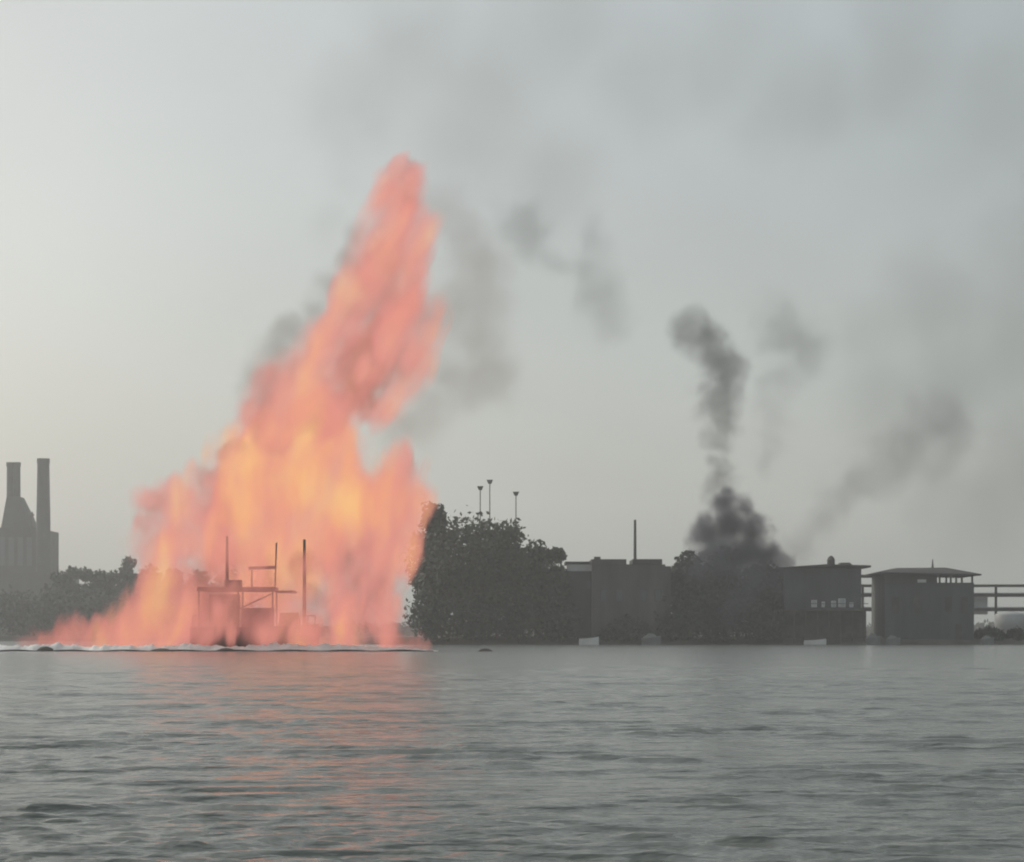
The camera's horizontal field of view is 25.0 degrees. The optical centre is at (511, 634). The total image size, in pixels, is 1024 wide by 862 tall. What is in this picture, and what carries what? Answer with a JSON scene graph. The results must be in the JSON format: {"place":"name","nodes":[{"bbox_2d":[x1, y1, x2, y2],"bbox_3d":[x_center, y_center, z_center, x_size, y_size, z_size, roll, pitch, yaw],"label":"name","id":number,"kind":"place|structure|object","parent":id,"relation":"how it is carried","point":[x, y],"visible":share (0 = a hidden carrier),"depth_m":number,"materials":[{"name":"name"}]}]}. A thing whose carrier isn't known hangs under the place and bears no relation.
{"place":"outdoors","nodes":[
{"label":"outdoors","id":0,"kind":"place"},
{"bbox_2d":[0,641,1023,861],"bbox_3d":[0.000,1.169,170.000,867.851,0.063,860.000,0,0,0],"label":"water","id":1,"kind":"structure","parent":0,"point":[695,753],"depth_m":23.07,"materials":[{"name":"grey liquid"}]},
{"bbox_2d":[37,646,52,650],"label":"debris","id":2,"kind":"object","parent":1,"relation":"on","point":[44,648],"visible":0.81,"depth_m":168.68,"materials":[{"name":"grey"}]},
{"bbox_2d":[150,648,168,650],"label":"debris","id":3,"kind":"object","parent":1,"relation":"on","point":[159,649],"visible":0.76,"depth_m":168.77,"materials":[{"name":"grey"}]},
{"bbox_2d":[0,649,423,650],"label":"floating hose","id":4,"kind":"object","parent":1,"relation":"on","point":[203,650],"visible":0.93,"depth_m":168.33,"materials":[{"name":"black rubber"}]},
{"bbox_2d":[0,642,436,650],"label":"foam","id":5,"kind":"object","parent":1,"relation":"on","point":[190,646],"visible":0.86,"depth_m":170.16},
{"bbox_2d":[190,536,318,646],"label":"workboat","id":6,"kind":"object","parent":1,"relation":"on","point":[257,628],"visible":0.94,"depth_m":174.75,"materials":[{"name":"paint"}]},
{"bbox_2d":[577,637,598,644],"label":"skiff","id":7,"kind":"object","parent":1,"relation":"on","point":[591,641],"visible":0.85,"depth_m":280.64,"materials":[{"name":"white paint"}]},
{"bbox_2d":[641,633,660,644],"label":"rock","id":8,"kind":"object","parent":1,"relation":"on","point":[650,639],"visible":0.82,"depth_m":280.69,"materials":[{"name":"grey stone"}]},
{"bbox_2d":[802,637,825,644],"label":"skiff","id":9,"kind":"object","parent":1,"relation":"on","point":[816,642],"visible":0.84,"depth_m":282.59,"materials":[{"name":"white paint"}]},
{"bbox_2d":[865,633,879,644],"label":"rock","id":10,"kind":"object","parent":1,"relation":"on","point":[872,639],"visible":0.84,"depth_m":280.76,"materials":[{"name":"grey stone"}]},
{"bbox_2d":[885,635,900,644],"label":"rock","id":11,"kind":"object","parent":1,"relation":"on","point":[891,640],"visible":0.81,"depth_m":279.76,"materials":[{"name":"grey stone"}]},
{"bbox_2d":[980,635,993,644],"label":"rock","id":12,"kind":"object","parent":1,"relation":"on","point":[986,640],"visible":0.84,"depth_m":281.76,"materials":[{"name":"grey stone"}]},
{"bbox_2d":[0,635,1023,644],"bbox_3d":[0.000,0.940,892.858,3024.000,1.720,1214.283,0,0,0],"label":"riverbank","id":13,"kind":"structure","parent":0,"point":[361,639],"depth_m":291.16,"materials":[{"name":"soil"}]},
{"bbox_2d":[0,584,47,635],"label":"bush","id":14,"kind":"object","parent":13,"relation":"on","point":[11,610],"visible":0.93,"depth_m":472.04,"materials":[{"name":"green plant"}]},
{"bbox_2d":[0,458,78,635],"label":"power station","id":15,"kind":"object","parent":13,"relation":"on","point":[29,552],"visible":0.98,"depth_m":653.90,"materials":[{"name":"concrete"}]},
{"bbox_2d":[0,537,4,565],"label":"window","id":16,"kind":"structure","parent":15,"relation":"in","point":[2,539],"depth_m":653.84,"materials":[{"name":"grey glass"}]},
{"bbox_2d":[9,537,13,565],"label":"window","id":17,"kind":"structure","parent":15,"relation":"in","point":[11,539],"depth_m":653.84,"materials":[{"name":"grey glass"}]},
{"bbox_2d":[18,537,22,565],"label":"window","id":18,"kind":"structure","parent":15,"relation":"in","point":[20,539],"depth_m":653.84,"materials":[{"name":"grey glass"}]},
{"bbox_2d":[27,537,31,565],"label":"window","id":19,"kind":"structure","parent":15,"relation":"in","point":[29,539],"depth_m":653.84,"materials":[{"name":"grey glass"}]},
{"bbox_2d":[11,585,82,635],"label":"bush","id":20,"kind":"object","parent":13,"relation":"on","point":[42,622],"visible":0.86,"depth_m":471.85,"materials":[{"name":"green plant"}]},
{"bbox_2d":[37,569,73,634],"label":"tree","id":21,"kind":"object","parent":13,"relation":"on","point":[58,579],"visible":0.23,"depth_m":486.63,"materials":[{"name":"green plant"}]},
{"bbox_2d":[65,565,81,596],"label":"tree","id":22,"kind":"object","parent":13,"relation":"on","point":[74,573],"visible":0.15,"depth_m":491.51,"materials":[{"name":"green plant"}]},
{"bbox_2d":[45,578,105,635],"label":"bush","id":23,"kind":"object","parent":13,"relation":"on","point":[74,623],"visible":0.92,"depth_m":471.85,"materials":[{"name":"green plant"}]},
{"bbox_2d":[77,566,92,635],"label":"tree","id":24,"kind":"object","parent":13,"relation":"on","point":[85,576],"visible":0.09,"depth_m":495.45,"materials":[{"name":"green plant"}]},
{"bbox_2d":[78,569,115,635],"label":"tree","id":25,"kind":"object","parent":13,"relation":"on","point":[98,579],"visible":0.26,"depth_m":486.64,"materials":[{"name":"green plant"}]},
{"bbox_2d":[79,584,141,635],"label":"bush","id":26,"kind":"object","parent":13,"relation":"on","point":[112,615],"visible":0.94,"depth_m":472.42,"materials":[{"name":"green plant"}]},
{"bbox_2d":[106,569,132,634],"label":"tree","id":27,"kind":"object","parent":13,"relation":"on","point":[115,578],"visible":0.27,"depth_m":491.19,"materials":[{"name":"green plant"}]},
{"bbox_2d":[117,555,139,635],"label":"tree","id":28,"kind":"object","parent":13,"relation":"on","point":[126,570],"visible":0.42,"depth_m":494.52,"materials":[{"name":"green plant"}]},
{"bbox_2d":[126,563,172,635],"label":"tree","id":29,"kind":"object","parent":13,"relation":"on","point":[151,577],"visible":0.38,"depth_m":486.69,"materials":[{"name":"green plant"}]},
{"bbox_2d":[115,581,185,635],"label":"bush","id":30,"kind":"object","parent":13,"relation":"on","point":[150,613],"visible":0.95,"depth_m":472.26,"materials":[{"name":"green plant"}]},
{"bbox_2d":[159,565,194,635],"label":"tree","id":31,"kind":"object","parent":13,"relation":"on","point":[172,581],"visible":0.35,"depth_m":491.01,"materials":[{"name":"green plant"}]},
{"bbox_2d":[164,580,211,635],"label":"bush","id":32,"kind":"object","parent":13,"relation":"on","point":[188,613],"visible":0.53,"depth_m":472.25,"materials":[{"name":"green plant"}]},
{"bbox_2d":[185,568,212,622],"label":"tree","id":33,"kind":"object","parent":13,"relation":"on","point":[200,578],"visible":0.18,"depth_m":494.25,"materials":[{"name":"green plant"}]},
{"bbox_2d":[207,569,254,626],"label":"tree","id":34,"kind":"object","parent":13,"relation":"on","point":[220,579],"visible":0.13,"depth_m":486.63,"materials":[{"name":"green plant"}]},
{"bbox_2d":[400,587,460,643],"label":"bush","id":35,"kind":"object","parent":13,"relation":"on","point":[425,618],"visible":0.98,"depth_m":289.54,"materials":[{"name":"green plant"}]},
{"bbox_2d":[404,500,458,635],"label":"tree","id":36,"kind":"object","parent":13,"relation":"on","point":[431,513],"visible":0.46,"depth_m":299.37,"materials":[{"name":"green plant"}]},
{"bbox_2d":[405,505,520,636],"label":"tree","id":37,"kind":"object","parent":13,"relation":"on","point":[456,581],"visible":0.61,"depth_m":294.10,"materials":[{"name":"green plant"}]},
{"bbox_2d":[442,593,505,644],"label":"bush","id":38,"kind":"object","parent":13,"relation":"on","point":[470,625],"visible":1,"depth_m":289.06,"materials":[{"name":"green plant"}]},
{"bbox_2d":[477,486,482,521],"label":"lamp post","id":39,"kind":"object","parent":13,"relation":"on","point":[480,488],"visible":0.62,"depth_m":329.94,"materials":[{"name":"metal"}]},
{"bbox_2d":[487,480,492,635],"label":"lamp post","id":40,"kind":"object","parent":13,"relation":"on","point":[489,482],"visible":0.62,"depth_m":331.94,"materials":[{"name":"metal"}]},
{"bbox_2d":[465,518,544,637],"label":"tree","id":41,"kind":"object","parent":13,"relation":"on","point":[510,533],"visible":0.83,"depth_m":291.64,"materials":[{"name":"green plant"}]},
{"bbox_2d":[513,492,518,519],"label":"lamp post","id":42,"kind":"object","parent":13,"relation":"on","point":[515,494],"visible":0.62,"depth_m":331.00,"materials":[{"name":"metal"}]},
{"bbox_2d":[506,539,568,636],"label":"tree","id":43,"kind":"object","parent":13,"relation":"on","point":[543,571],"visible":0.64,"depth_m":291.40,"materials":[{"name":"green plant"}]},
{"bbox_2d":[87,619,993,635],"bbox_3d":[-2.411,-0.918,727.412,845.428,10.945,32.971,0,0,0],"label":"distant wood","id":44,"kind":"object","parent":13,"relation":"on","point":[389,629],"visible":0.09,"depth_m":720.28,"materials":[{"name":"green plant"}]},
{"bbox_2d":[547,546,569,619],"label":"tree","id":45,"kind":"object","parent":13,"relation":"on","point":[558,555],"visible":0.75,"depth_m":291.95,"materials":[{"name":"green plant"}]},
{"bbox_2d":[562,561,591,636],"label":"shed","id":46,"kind":"structure","parent":13,"relation":"on","point":[579,577],"depth_m":294.00,"materials":[{"name":"metal"}]},
{"bbox_2d":[587,581,590,588],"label":"window","id":47,"kind":"structure","parent":46,"relation":"in","point":[588,582],"depth_m":293.92,"materials":[{"name":"black glass"}]},
{"bbox_2d":[596,614,654,641],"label":"bush","id":48,"kind":"object","parent":13,"relation":"on","point":[629,632],"visible":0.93,"depth_m":289.32,"materials":[{"name":"green plant"}]},
{"bbox_2d":[590,557,670,638],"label":"dock shed","id":49,"kind":"structure","parent":13,"relation":"on","point":[636,588],"depth_m":291.50,"materials":[{"name":"metal"}]},
{"bbox_2d":[600,589,606,601],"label":"window","id":50,"kind":"structure","parent":49,"relation":"in","point":[603,592],"depth_m":291.42,"materials":[{"name":"glass"}]},
{"bbox_2d":[616,589,622,601],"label":"window","id":51,"kind":"structure","parent":49,"relation":"in","point":[619,592],"depth_m":291.42,"materials":[{"name":"glass"}]},
{"bbox_2d":[640,589,646,601],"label":"window","id":52,"kind":"structure","parent":49,"relation":"in","point":[643,592],"depth_m":291.42,"materials":[{"name":"glass"}]},
{"bbox_2d":[654,589,660,601],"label":"window","id":53,"kind":"structure","parent":49,"relation":"in","point":[657,592],"depth_m":291.42,"materials":[{"name":"glass"}]},
{"bbox_2d":[634,520,636,558],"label":"mast","id":54,"kind":"object","parent":13,"relation":"on","point":[635,553],"visible":0.35,"depth_m":299.85,"materials":[{"name":"metal"}]},
{"bbox_2d":[671,550,716,636],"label":"tree","id":55,"kind":"object","parent":13,"relation":"on","point":[686,574],"visible":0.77,"depth_m":294.29,"materials":[{"name":"green plant"}]},
{"bbox_2d":[694,546,756,636],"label":"tree","id":56,"kind":"object","parent":13,"relation":"on","point":[722,568],"visible":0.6,"depth_m":294.90,"materials":[{"name":"green plant"}]},
{"bbox_2d":[731,557,782,633],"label":"tree","id":57,"kind":"object","parent":13,"relation":"on","point":[766,578],"visible":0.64,"depth_m":293.32,"materials":[{"name":"green plant"}]},
{"bbox_2d":[727,586,797,644],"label":"bush","id":58,"kind":"object","parent":13,"relation":"on","point":[762,623],"visible":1,"depth_m":289.73,"materials":[{"name":"green plant"}]},
{"bbox_2d":[774,556,870,644],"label":"dock building","id":59,"kind":"structure","parent":13,"relation":"on","point":[822,601],"depth_m":291.00,"materials":[{"name":"metal"}]},
{"bbox_2d":[811,600,816,606],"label":"window","id":60,"kind":"structure","parent":59,"relation":"in","point":[812,601],"depth_m":290.92,"materials":[{"name":"grey glass"}]},
{"bbox_2d":[838,598,844,606],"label":"window","id":61,"kind":"structure","parent":59,"relation":"in","point":[840,600],"depth_m":290.92,"materials":[{"name":"grey glass"}]},
{"bbox_2d":[864,559,981,639],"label":"pavilion","id":62,"kind":"structure","parent":13,"relation":"on","point":[914,603],"depth_m":291.00,"materials":[{"name":"metal"}]},
{"bbox_2d":[892,597,898,612],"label":"window","id":63,"kind":"structure","parent":62,"relation":"in","point":[895,600],"depth_m":290.92,"materials":[{"name":"glass"}]},
{"bbox_2d":[913,597,919,612],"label":"window","id":64,"kind":"structure","parent":62,"relation":"in","point":[916,600],"depth_m":290.92,"materials":[{"name":"glass"}]},
{"bbox_2d":[917,579,925,582],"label":"window","id":65,"kind":"structure","parent":62,"relation":"in","point":[918,580],"depth_m":291.14,"materials":[{"name":"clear glass"}]},
{"bbox_2d":[945,597,951,612],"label":"window","id":66,"kind":"structure","parent":62,"relation":"in","point":[948,600],"depth_m":290.92,"materials":[{"name":"glass"}]},
{"bbox_2d":[955,624,961,639],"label":"door","id":67,"kind":"structure","parent":62,"relation":"in","point":[958,627],"depth_m":290.92,"materials":[{"name":"metal"}]},
{"bbox_2d":[961,597,967,612],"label":"window","id":68,"kind":"structure","parent":62,"relation":"in","point":[964,600],"depth_m":290.92,"materials":[{"name":"glass"}]},
{"bbox_2d":[861,575,1023,614],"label":"pipe bridge","id":69,"kind":"structure","parent":13,"relation":"on","point":[981,603],"depth_m":308.75,"materials":[{"name":"metal"}]},
{"bbox_2d":[974,625,1004,640],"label":"bush","id":70,"kind":"object","parent":13,"relation":"on","point":[994,632],"visible":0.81,"depth_m":290.21,"materials":[{"name":"green plant"}]},
{"bbox_2d":[994,611,1023,633],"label":"storage tank","id":71,"kind":"object","parent":13,"relation":"on","point":[1005,621],"visible":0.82,"depth_m":302.97,"materials":[{"name":"metal"}]},
{"bbox_2d":[1003,625,1023,640],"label":"bush","id":72,"kind":"object","parent":13,"relation":"on","point":[1016,634],"visible":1,"depth_m":290.96,"materials":[{"name":"green plant"}]},
{"bbox_2d":[0,0,1023,634],"label":"sky","id":73,"kind":"structure","parent":0,"point":[747,276],"materials":[{"name":"grey"}]}
]}

